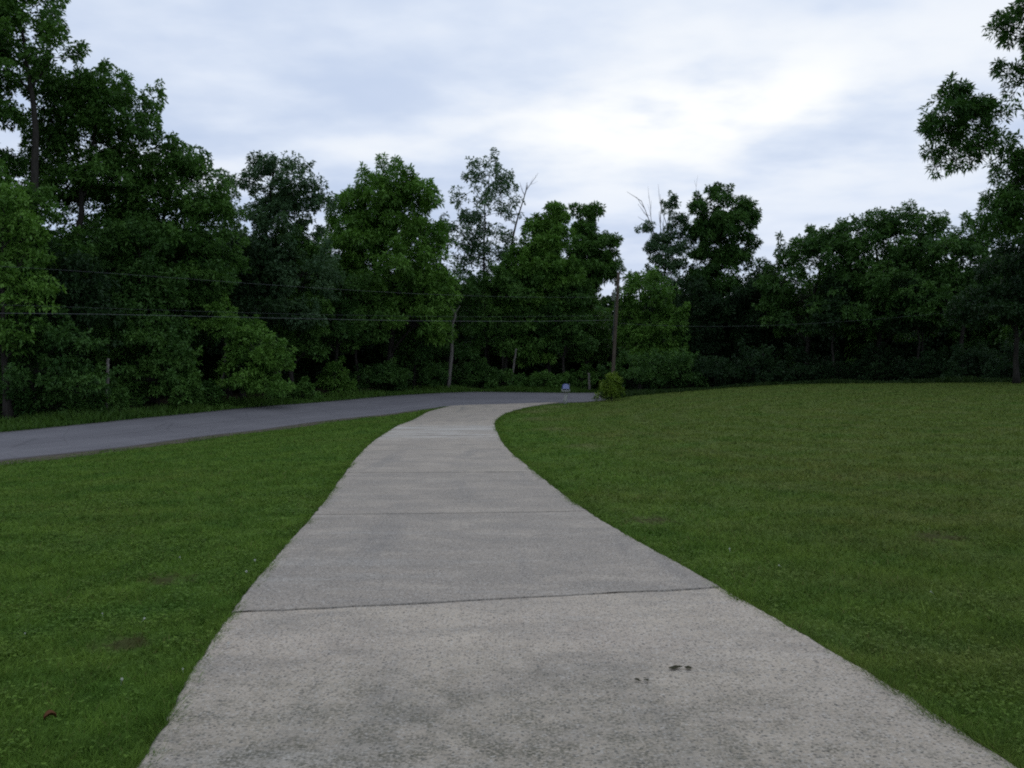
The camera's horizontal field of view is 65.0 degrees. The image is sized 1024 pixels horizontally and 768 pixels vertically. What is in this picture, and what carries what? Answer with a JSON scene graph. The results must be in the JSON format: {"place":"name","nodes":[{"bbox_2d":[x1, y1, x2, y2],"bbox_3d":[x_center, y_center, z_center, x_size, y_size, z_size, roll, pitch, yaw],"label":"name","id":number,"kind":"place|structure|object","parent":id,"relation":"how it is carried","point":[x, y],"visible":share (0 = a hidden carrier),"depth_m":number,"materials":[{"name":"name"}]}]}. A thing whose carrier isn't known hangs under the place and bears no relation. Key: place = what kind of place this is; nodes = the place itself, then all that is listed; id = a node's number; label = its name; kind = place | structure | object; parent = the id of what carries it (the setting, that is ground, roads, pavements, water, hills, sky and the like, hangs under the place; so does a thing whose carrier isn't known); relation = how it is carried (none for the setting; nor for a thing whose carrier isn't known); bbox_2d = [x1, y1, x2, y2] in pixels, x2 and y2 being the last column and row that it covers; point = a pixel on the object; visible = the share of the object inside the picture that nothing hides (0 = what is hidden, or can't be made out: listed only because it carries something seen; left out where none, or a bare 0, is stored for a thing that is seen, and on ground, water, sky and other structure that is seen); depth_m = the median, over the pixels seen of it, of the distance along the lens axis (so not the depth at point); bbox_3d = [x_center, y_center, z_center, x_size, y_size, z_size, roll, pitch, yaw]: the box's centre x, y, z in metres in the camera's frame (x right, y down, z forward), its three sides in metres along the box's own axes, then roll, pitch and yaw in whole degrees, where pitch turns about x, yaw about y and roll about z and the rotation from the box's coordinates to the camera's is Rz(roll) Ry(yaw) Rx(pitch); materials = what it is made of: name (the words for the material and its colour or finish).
{"place":"outdoors","nodes":[
{"label":"outdoors","id":0,"kind":"place"},
{"bbox_2d":[0,392,606,460],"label":"road","id":1,"kind":"structure","parent":0,"point":[31,443],"depth_m":35.40,"materials":[{"name":"grey asphalt"}]},
{"bbox_2d":[22,305,599,316],"bbox_3d":[-15.993,-3.690,31.470,59.965,1.741,0.004,0,0,-41],"label":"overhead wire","id":2,"kind":"object","parent":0,"point":[316,314],"visible":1,"depth_m":37.47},
{"bbox_2d":[0,382,1023,767],"bbox_3d":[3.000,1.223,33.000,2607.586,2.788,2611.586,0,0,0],"label":"ground","id":3,"kind":"structure","parent":0,"point":[124,643],"depth_m":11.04,"materials":[{"name":"green plant"}]},
{"bbox_2d":[0,175,66,418],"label":"understory tree","id":4,"kind":"object","parent":3,"relation":"on","point":[10,272],"visible":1,"depth_m":33.30,"materials":[{"name":"green plant"}]},
{"bbox_2d":[0,239,78,394],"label":"background tree","id":5,"kind":"object","parent":3,"relation":"on","point":[31,356],"visible":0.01,"depth_m":43.94,"materials":[{"name":"green plant"}]},
{"bbox_2d":[0,0,98,412],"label":"broadleaf tree","id":6,"kind":"object","parent":3,"relation":"on","point":[14,17],"visible":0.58,"depth_m":37.10,"materials":[{"name":"green plant"}]},
{"bbox_2d":[43,710,55,720],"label":"dead leaf","id":7,"kind":"object","parent":3,"relation":"on","point":[49,712],"visible":1,"depth_m":3.85,"materials":[{"name":"brown plant"}]},
{"bbox_2d":[0,304,123,418],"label":"vine thicket","id":8,"kind":"object","parent":3,"relation":"on","point":[40,396],"visible":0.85,"depth_m":34.09,"materials":[{"name":"green plant"}]},
{"bbox_2d":[0,237,124,407],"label":"understory tree","id":9,"kind":"object","parent":3,"relation":"on","point":[79,287],"visible":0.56,"depth_m":35.68,"materials":[{"name":"green plant"}]},
{"bbox_2d":[26,298,102,393],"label":"background tree","id":10,"kind":"object","parent":3,"relation":"on","point":[78,360],"visible":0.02,"depth_m":44.98,"materials":[{"name":"green plant"}]},
{"bbox_2d":[2,56,168,394],"bbox_3d":[-21.365,-7.461,40.269,8.504,17.415,4.666,0,0,14],"label":"broadleaf tree","id":11,"kind":"object","parent":3,"relation":"on","point":[93,102],"visible":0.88,"depth_m":39.42,"materials":[{"name":"green plant"}]},
{"bbox_2d":[58,387,130,412],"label":"roadside bush","id":12,"kind":"object","parent":3,"relation":"on","point":[114,398],"visible":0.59,"depth_m":35.69,"materials":[{"name":"green plant"}]},
{"bbox_2d":[45,249,146,400],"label":"background tree","id":13,"kind":"object","parent":3,"relation":"on","point":[115,362],"visible":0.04,"depth_m":45.49,"materials":[{"name":"green plant"}]},
{"bbox_2d":[105,358,109,410],"bbox_3d":[-17.939,0.211,35.597,0.228,2.725,0.201,0,0,22],"label":"dead snag","id":14,"kind":"object","parent":3,"relation":"on","point":[107,365],"visible":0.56,"depth_m":35.55,"materials":[{"name":"grey wood"}]},
{"bbox_2d":[77,211,199,407],"bbox_3d":[-18.366,-3.658,39.230,5.970,9.910,3.644,0,0,0],"label":"understory tree","id":15,"kind":"object","parent":3,"relation":"on","point":[173,284],"visible":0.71,"depth_m":38.82,"materials":[{"name":"green plant"}]},
{"bbox_2d":[93,311,205,407],"bbox_3d":[-17.366,-1.075,38.504,5.244,4.895,3.687,0,0,-18],"label":"vine thicket","id":16,"kind":"object","parent":3,"relation":"on","point":[182,384],"visible":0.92,"depth_m":38.01,"materials":[{"name":"green plant"}]},
{"bbox_2d":[53,130,251,404],"bbox_3d":[-18.997,-5.968,42.334,10.565,14.270,7.246,0,0,20],"label":"broadleaf tree","id":17,"kind":"object","parent":3,"relation":"on","point":[201,205],"visible":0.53,"depth_m":41.08,"materials":[{"name":"green plant"}]},
{"bbox_2d":[91,242,218,399],"bbox_3d":[-22.474,-3.958,49.258,7.898,10.298,9.501,0,0,19],"label":"background tree","id":18,"kind":"object","parent":3,"relation":"on","point":[204,350],"visible":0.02,"depth_m":50.32,"materials":[{"name":"green plant"}]},
{"bbox_2d":[142,282,217,384],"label":"background tree","id":19,"kind":"object","parent":3,"relation":"on","point":[200,359],"visible":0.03,"depth_m":51.69,"materials":[{"name":"green plant"}]},
{"bbox_2d":[142,233,234,379],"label":"understory tree","id":20,"kind":"object","parent":3,"relation":"on","point":[214,293],"visible":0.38,"depth_m":41.92,"materials":[{"name":"green plant"}]},
{"bbox_2d":[168,378,235,408],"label":"roadside bush","id":21,"kind":"object","parent":3,"relation":"on","point":[208,392],"visible":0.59,"depth_m":40.19,"materials":[{"name":"green plant"}]},
{"bbox_2d":[1,411,412,464],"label":"road shoulder","id":22,"kind":"object","parent":3,"relation":"on","point":[53,457],"visible":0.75,"depth_m":28.11},
{"bbox_2d":[195,280,235,392],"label":"background tree","id":23,"kind":"object","parent":3,"relation":"on","point":[211,365],"visible":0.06,"depth_m":52.10,"materials":[{"name":"green plant"}]},
{"bbox_2d":[200,167,250,395],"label":"slender tree","id":24,"kind":"object","parent":3,"relation":"on","point":[236,227],"visible":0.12,"depth_m":49.77,"materials":[{"name":"green plant"}]},
{"bbox_2d":[183,293,298,398],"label":"tree","id":25,"kind":"object","parent":3,"relation":"on","point":[253,379],"visible":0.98,"depth_m":40.95,"materials":[{"name":"green plant"}]},
{"bbox_2d":[201,234,288,399],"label":"understory tree","id":26,"kind":"object","parent":3,"relation":"on","point":[243,287],"visible":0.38,"depth_m":45.38,"materials":[{"name":"green plant"}]},
{"bbox_2d":[216,294,288,392],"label":"background tree","id":27,"kind":"object","parent":3,"relation":"on","point":[284,375],"depth_m":54.02,"materials":[{"name":"green plant"}]},
{"bbox_2d":[228,150,345,379],"bbox_3d":[-14.387,-6.585,48.197,8.931,14.913,6.052,0,0,0],"label":"oak tree","id":28,"kind":"object","parent":3,"relation":"on","point":[266,212],"visible":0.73,"depth_m":47.22,"materials":[{"name":"green plant"}]},
{"bbox_2d":[272,291,312,383],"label":"background tree","id":29,"kind":"object","parent":3,"relation":"on","point":[301,362],"visible":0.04,"depth_m":59.30,"materials":[{"name":"green plant"}]},
{"bbox_2d":[263,375,323,399],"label":"roadside bush","id":30,"kind":"object","parent":3,"relation":"on","point":[306,389],"visible":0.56,"depth_m":45.92,"materials":[{"name":"green plant"}]},
{"bbox_2d":[256,211,337,382],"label":"understory tree","id":31,"kind":"object","parent":3,"relation":"on","point":[298,341],"visible":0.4,"depth_m":47.96,"materials":[{"name":"green plant"}]},
{"bbox_2d":[0,383,626,431],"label":"roadside weeds","id":32,"kind":"object","parent":3,"relation":"on","point":[45,420],"visible":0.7,"depth_m":39.12,"materials":[{"name":"green plant"}]},
{"bbox_2d":[295,256,338,384],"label":"background tree","id":33,"kind":"object","parent":3,"relation":"on","point":[311,359],"visible":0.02,"depth_m":60.24,"materials":[{"name":"green plant"}]},
{"bbox_2d":[296,330,374,387],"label":"background tree","id":34,"kind":"object","parent":3,"relation":"on","point":[348,363],"visible":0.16,"depth_m":60.56,"materials":[{"name":"green plant"}]},
{"bbox_2d":[316,355,357,394],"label":"bush","id":35,"kind":"object","parent":3,"relation":"on","point":[328,383],"visible":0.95,"depth_m":50.52,"materials":[{"name":"green plant"}]},
{"bbox_2d":[293,264,384,393],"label":"understory tree","id":36,"kind":"object","parent":3,"relation":"on","point":[338,328],"visible":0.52,"depth_m":50.70,"materials":[{"name":"green plant"}]},
{"bbox_2d":[319,265,396,390],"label":"understory tree","id":37,"kind":"object","parent":3,"relation":"on","point":[346,345],"visible":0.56,"depth_m":52.32,"materials":[{"name":"green plant"}]},
{"bbox_2d":[341,284,401,387],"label":"background tree","id":38,"kind":"object","parent":3,"relation":"on","point":[375,354],"visible":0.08,"depth_m":62.70,"materials":[{"name":"green plant"}]},
{"bbox_2d":[345,357,412,390],"bbox_3d":[-8.860,-0.549,53.480,4.144,2.514,4.138,0,0,36],"label":"roadside bush","id":39,"kind":"object","parent":3,"relation":"on","point":[372,376],"visible":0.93,"depth_m":52.75,"materials":[{"name":"green plant"}]},
{"bbox_2d":[309,152,462,390],"bbox_3d":[-9.268,-7.810,55.094,9.612,16.777,10.388,0,0,-42],"label":"broadleaf tree","id":40,"kind":"object","parent":3,"relation":"on","point":[372,226],"visible":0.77,"depth_m":53.63,"materials":[{"name":"green plant"}]},
{"bbox_2d":[379,268,444,386],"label":"background tree","id":41,"kind":"object","parent":3,"relation":"on","point":[438,359],"visible":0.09,"depth_m":66.11,"materials":[{"name":"green plant"}]},
{"bbox_2d":[379,282,447,387],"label":"understory tree","id":42,"kind":"object","parent":3,"relation":"on","point":[407,345],"visible":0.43,"depth_m":55.95,"materials":[{"name":"green plant"}]},
{"bbox_2d":[397,354,449,388],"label":"roadside bush","id":43,"kind":"object","parent":3,"relation":"on","point":[427,369],"visible":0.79,"depth_m":56.01,"materials":[{"name":"green plant"}]},
{"bbox_2d":[447,306,459,386],"bbox_3d":[-4.138,-2.454,56.603,1.019,6.120,0.285,0,0,0],"label":"dead snag","id":44,"kind":"object","parent":3,"relation":"on","point":[450,360],"visible":0.56,"depth_m":56.51,"materials":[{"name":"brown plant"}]},
{"bbox_2d":[420,257,488,384],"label":"understory tree","id":45,"kind":"object","parent":3,"relation":"on","point":[471,294],"visible":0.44,"depth_m":58.79,"materials":[{"name":"green plant"}]},
{"bbox_2d":[440,289,479,385],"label":"background tree","id":46,"kind":"object","parent":3,"relation":"on","point":[462,338],"visible":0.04,"depth_m":69.23,"materials":[{"name":"green plant"}]},
{"bbox_2d":[443,357,506,387],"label":"roadside bush","id":47,"kind":"object","parent":3,"relation":"on","point":[461,376],"visible":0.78,"depth_m":58.77,"materials":[{"name":"green plant"}]},
{"bbox_2d":[432,147,525,374],"bbox_3d":[-2.960,-8.926,63.384,7.945,18.635,5.442,0,0,-15],"label":"sparse tree","id":48,"kind":"object","parent":3,"relation":"on","point":[474,240],"visible":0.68,"depth_m":62.65,"materials":[{"name":"green plant"}]},
{"bbox_2d":[461,283,501,361],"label":"background tree","id":49,"kind":"object","parent":3,"relation":"on","point":[480,302],"visible":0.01,"depth_m":73.46,"materials":[{"name":"green plant"}]},
{"bbox_2d":[466,302,524,385],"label":"background tree","id":50,"kind":"object","parent":3,"relation":"on","point":[495,358],"visible":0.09,"depth_m":71.41,"materials":[{"name":"green plant"}]},
{"bbox_2d":[483,368,528,388],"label":"roadside bush","id":51,"kind":"object","parent":3,"relation":"on","point":[507,379],"visible":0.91,"depth_m":57.91,"materials":[{"name":"green plant"}]},
{"bbox_2d":[466,252,547,385],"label":"understory tree","id":52,"kind":"object","parent":3,"relation":"on","point":[501,284],"visible":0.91,"depth_m":59.34,"materials":[{"name":"green plant"}]},
{"bbox_2d":[61,219,973,328],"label":"wood","id":53,"kind":"object","parent":3,"relation":"on","point":[605,305],"depth_m":90.18,"materials":[{"name":"green plant"}]},
{"bbox_2d":[502,174,537,370],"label":"bare tree","id":54,"kind":"object","parent":3,"relation":"on","point":[503,361],"visible":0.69,"depth_m":63.92,"materials":[{"name":"grey plant"}]},
{"bbox_2d":[501,338,566,385],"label":"background tree","id":55,"kind":"object","parent":3,"relation":"on","point":[540,367],"visible":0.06,"depth_m":72.91,"materials":[{"name":"green plant"}]},
{"bbox_2d":[482,200,586,385],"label":"broadleaf tree","id":56,"kind":"object","parent":3,"relation":"on","point":[539,253],"visible":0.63,"depth_m":60.30,"materials":[{"name":"green plant"}]},
{"bbox_2d":[518,369,569,388],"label":"roadside bush","id":57,"kind":"object","parent":3,"relation":"on","point":[549,380],"visible":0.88,"depth_m":58.08,"materials":[{"name":"green plant"}]},
{"bbox_2d":[532,343,576,373],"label":"background tree","id":58,"kind":"object","parent":3,"relation":"on","point":[560,358],"visible":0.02,"depth_m":75.26,"materials":[{"name":"green plant"}]},
{"bbox_2d":[528,279,599,373],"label":"understory tree","id":59,"kind":"object","parent":3,"relation":"on","point":[577,297],"visible":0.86,"depth_m":59.95,"materials":[{"name":"green plant"}]},
{"bbox_2d":[561,384,569,403],"bbox_3d":[3.178,0.688,47.597,0.475,1.434,0.726,0,0,0],"label":"mailbox","id":60,"kind":"object","parent":3,"relation":"on","point":[565,389],"visible":0.98,"depth_m":47.51,"materials":[{"name":"blue paint"}]},
{"bbox_2d":[557,308,607,388],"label":"background tree","id":61,"kind":"object","parent":3,"relation":"on","point":[578,362],"visible":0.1,"depth_m":75.90,"materials":[{"name":"green plant"}]},
{"bbox_2d":[565,363,602,388],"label":"roadside bush","id":62,"kind":"object","parent":3,"relation":"on","point":[572,380],"visible":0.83,"depth_m":59.97,"materials":[{"name":"green plant"}]},
{"bbox_2d":[561,200,626,389],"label":"broadleaf tree","id":63,"kind":"object","parent":3,"relation":"on","point":[591,243],"visible":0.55,"depth_m":64.16,"materials":[{"name":"green plant"}]},
{"bbox_2d":[594,294,611,375],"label":"background tree","id":64,"kind":"object","parent":3,"relation":"on","point":[598,307],"visible":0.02,"depth_m":85.92,"materials":[{"name":"green plant"}]},
{"bbox_2d":[591,371,625,400],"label":"forsythia bush","id":65,"kind":"object","parent":3,"relation":"on","point":[614,388],"visible":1,"depth_m":49.55,"materials":[{"name":"green plant"}]},
{"bbox_2d":[610,272,619,398],"bbox_3d":[6.558,-2.930,51.267,0.677,8.396,0.315,0,0,0],"label":"utility pole","id":66,"kind":"object","parent":3,"relation":"on","point":[615,321],"visible":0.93,"depth_m":51.22,"materials":[{"name":"brown wood"}]},
{"bbox_2d":[2,266,499,296],"bbox_3d":[-15.993,-5.053,31.470,59.965,1.692,0.006,0,0,-41],"label":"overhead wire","id":67,"kind":"object","parent":66,"relation":"attached to","point":[238,282],"visible":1,"depth_m":34.98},
{"bbox_2d":[20,313,594,320],"bbox_3d":[-15.993,-3.222,31.470,59.965,1.724,0.011,0,0,-41],"label":"overhead wire","id":68,"kind":"object","parent":66,"relation":"attached to","point":[214,316],"visible":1,"depth_m":34.10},
{"bbox_2d":[603,306,653,389],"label":"background tree","id":69,"kind":"object","parent":3,"relation":"on","point":[628,385],"visible":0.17,"depth_m":73.80,"materials":[{"name":"green plant"}]},
{"bbox_2d":[597,347,676,390],"bbox_3d":[8.833,-0.931,55.986,5.356,3.494,3.755,0,0,-20],"label":"undergrowth bush","id":70,"kind":"object","parent":3,"relation":"on","point":[640,369],"visible":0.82,"depth_m":55.31,"materials":[{"name":"green plant"}]},
{"bbox_2d":[606,265,692,389],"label":"broadleaf tree","id":71,"kind":"object","parent":3,"relation":"on","point":[645,331],"visible":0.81,"depth_m":61.23,"materials":[{"name":"green plant"}]},
{"bbox_2d":[636,309,683,390],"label":"background tree","id":72,"kind":"object","parent":3,"relation":"on","point":[659,387],"visible":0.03,"depth_m":74.29,"materials":[{"name":"green plant"}]},
{"bbox_2d":[629,187,698,388],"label":"half dead tree","id":73,"kind":"object","parent":3,"relation":"on","point":[663,244],"visible":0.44,"depth_m":67.51,"materials":[{"name":"green plant"}]},
{"bbox_2d":[639,347,709,388],"bbox_3d":[11.224,-0.937,56.202,4.322,3.412,4.322,0,0,-43],"label":"undergrowth bush","id":74,"kind":"object","parent":3,"relation":"on","point":[675,365],"visible":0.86,"depth_m":55.63,"materials":[{"name":"green plant"}]},
{"bbox_2d":[673,287,710,387],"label":"understory tree","id":75,"kind":"object","parent":3,"relation":"on","point":[689,384],"visible":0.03,"depth_m":74.13,"materials":[{"name":"green plant"}]},
{"bbox_2d":[680,353,747,388],"bbox_3d":[14.129,-0.813,56.398,5.040,2.857,3.650,0,0,0],"label":"undergrowth bush","id":76,"kind":"object","parent":3,"relation":"on","point":[725,368],"visible":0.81,"depth_m":55.90,"materials":[{"name":"green plant"}]},
{"bbox_2d":[677,175,763,387],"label":"broadleaf tree","id":77,"kind":"object","parent":3,"relation":"on","point":[718,227],"visible":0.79,"depth_m":67.17,"materials":[{"name":"green plant"}]},
{"bbox_2d":[654,262,812,381],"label":"broadleaf tree","id":78,"kind":"object","parent":3,"relation":"on","point":[716,325],"visible":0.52,"depth_m":64.34,"materials":[{"name":"green plant"}]},
{"bbox_2d":[715,337,791,384],"bbox_3d":[17.207,-1.457,57.199,4.965,3.767,3.929,0,0,0],"label":"undergrowth bush","id":79,"kind":"object","parent":3,"relation":"on","point":[761,367],"visible":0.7,"depth_m":56.60,"materials":[{"name":"green plant"}]},
{"bbox_2d":[722,269,805,381],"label":"understory tree","id":80,"kind":"object","parent":3,"relation":"on","point":[738,295],"visible":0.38,"depth_m":63.60,"materials":[{"name":"green plant"}]},
{"bbox_2d":[756,343,822,382],"bbox_3d":[20.215,-1.254,57.764,5.316,3.483,3.479,0,0,13],"label":"undergrowth bush","id":81,"kind":"object","parent":3,"relation":"on","point":[794,371],"visible":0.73,"depth_m":57.47,"materials":[{"name":"green plant"}]},
{"bbox_2d":[601,375,1023,399],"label":"wood edge weeds","id":82,"kind":"object","parent":3,"relation":"on","point":[953,379],"visible":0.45,"depth_m":52.55,"materials":[{"name":"green plant"}]},
{"bbox_2d":[751,217,876,365],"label":"broadleaf tree","id":83,"kind":"object","parent":3,"relation":"on","point":[787,311],"visible":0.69,"depth_m":59.59,"materials":[{"name":"green plant"}]},
{"bbox_2d":[792,282,853,378],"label":"background tree","id":84,"kind":"object","parent":3,"relation":"on","point":[820,342],"visible":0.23,"depth_m":67.92,"materials":[{"name":"green plant"}]},
{"bbox_2d":[800,273,857,378],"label":"slim tree","id":85,"kind":"object","parent":3,"relation":"on","point":[830,317],"visible":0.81,"depth_m":56.69,"materials":[{"name":"green plant"}]},
{"bbox_2d":[834,298,875,360],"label":"background tree","id":86,"kind":"object","parent":3,"relation":"on","point":[845,342],"visible":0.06,"depth_m":68.93,"materials":[{"name":"green plant"}]},
{"bbox_2d":[840,258,905,379],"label":"background tree","id":87,"kind":"object","parent":3,"relation":"on","point":[857,346],"visible":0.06,"depth_m":67.72,"materials":[{"name":"green plant"}]},
{"bbox_2d":[806,199,958,379],"bbox_3d":[26.515,-6.530,58.034,11.366,13.535,8.584,0,0,0],"label":"broadleaf tree","id":88,"kind":"object","parent":3,"relation":"on","point":[903,254],"visible":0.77,"depth_m":56.81,"materials":[{"name":"green plant"}]},
{"bbox_2d":[871,276,950,380],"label":"background tree","id":89,"kind":"object","parent":3,"relation":"on","point":[907,347],"visible":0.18,"depth_m":64.25,"materials":[{"name":"green plant"}]},
{"bbox_2d":[874,278,951,378],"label":"slim tree","id":90,"kind":"object","parent":3,"relation":"on","point":[896,329],"visible":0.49,"depth_m":55.02,"materials":[{"name":"green plant"}]},
{"bbox_2d":[890,276,956,364],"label":"slim tree","id":91,"kind":"object","parent":3,"relation":"on","point":[925,329],"visible":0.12,"depth_m":55.90,"materials":[{"name":"green plant"}]},
{"bbox_2d":[883,287,991,377],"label":"background tree","id":92,"kind":"object","parent":3,"relation":"on","point":[952,338],"visible":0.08,"depth_m":64.35,"materials":[{"name":"green plant"}]},
{"bbox_2d":[902,210,1019,372],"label":"broadleaf tree","id":93,"kind":"object","parent":3,"relation":"on","point":[970,249],"visible":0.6,"depth_m":53.35,"materials":[{"name":"green plant"}]},
{"bbox_2d":[914,0,1023,246],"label":"broadleaf tree","id":94,"kind":"object","parent":3,"relation":"on","point":[1005,206],"visible":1,"depth_m":32.80,"materials":[{"name":"green plant"}]},
{"bbox_2d":[940,341,1012,378],"bbox_3d":[29.379,-1.314,50.930,4.197,2.908,3.971,0,0,39],"label":"undergrowth bush","id":95,"kind":"object","parent":3,"relation":"on","point":[971,368],"visible":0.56,"depth_m":50.80,"materials":[{"name":"green plant"}]},
{"bbox_2d":[941,221,1023,383],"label":"broadleaf tree","id":96,"kind":"object","parent":3,"relation":"on","point":[1006,305],"visible":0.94,"depth_m":42.66,"materials":[{"name":"green plant"}]},
{"bbox_2d":[982,317,1012,366],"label":"background tree","id":97,"kind":"object","parent":3,"relation":"on","point":[994,342],"visible":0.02,"depth_m":62.41,"materials":[{"name":"green plant"}]},
{"bbox_2d":[981,328,1023,378],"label":"undergrowth bush","id":98,"kind":"object","parent":3,"relation":"on","point":[996,371],"visible":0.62,"depth_m":48.23,"materials":[{"name":"green plant"}]},
{"bbox_2d":[994,320,1023,374],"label":"background tree","id":99,"kind":"object","parent":3,"relation":"on","point":[1005,332],"visible":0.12,"depth_m":57.97,"materials":[{"name":"green plant"}]},
{"bbox_2d":[0,0,1023,304],"label":"sky","id":100,"kind":"structure","parent":0,"point":[809,108],"materials":[{"name":"white"}]},
{"bbox_2d":[137,402,1014,767],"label":"driveway","id":101,"kind":"structure","parent":0,"point":[455,586],"depth_m":4.78,"materials":[{"name":"concrete"}]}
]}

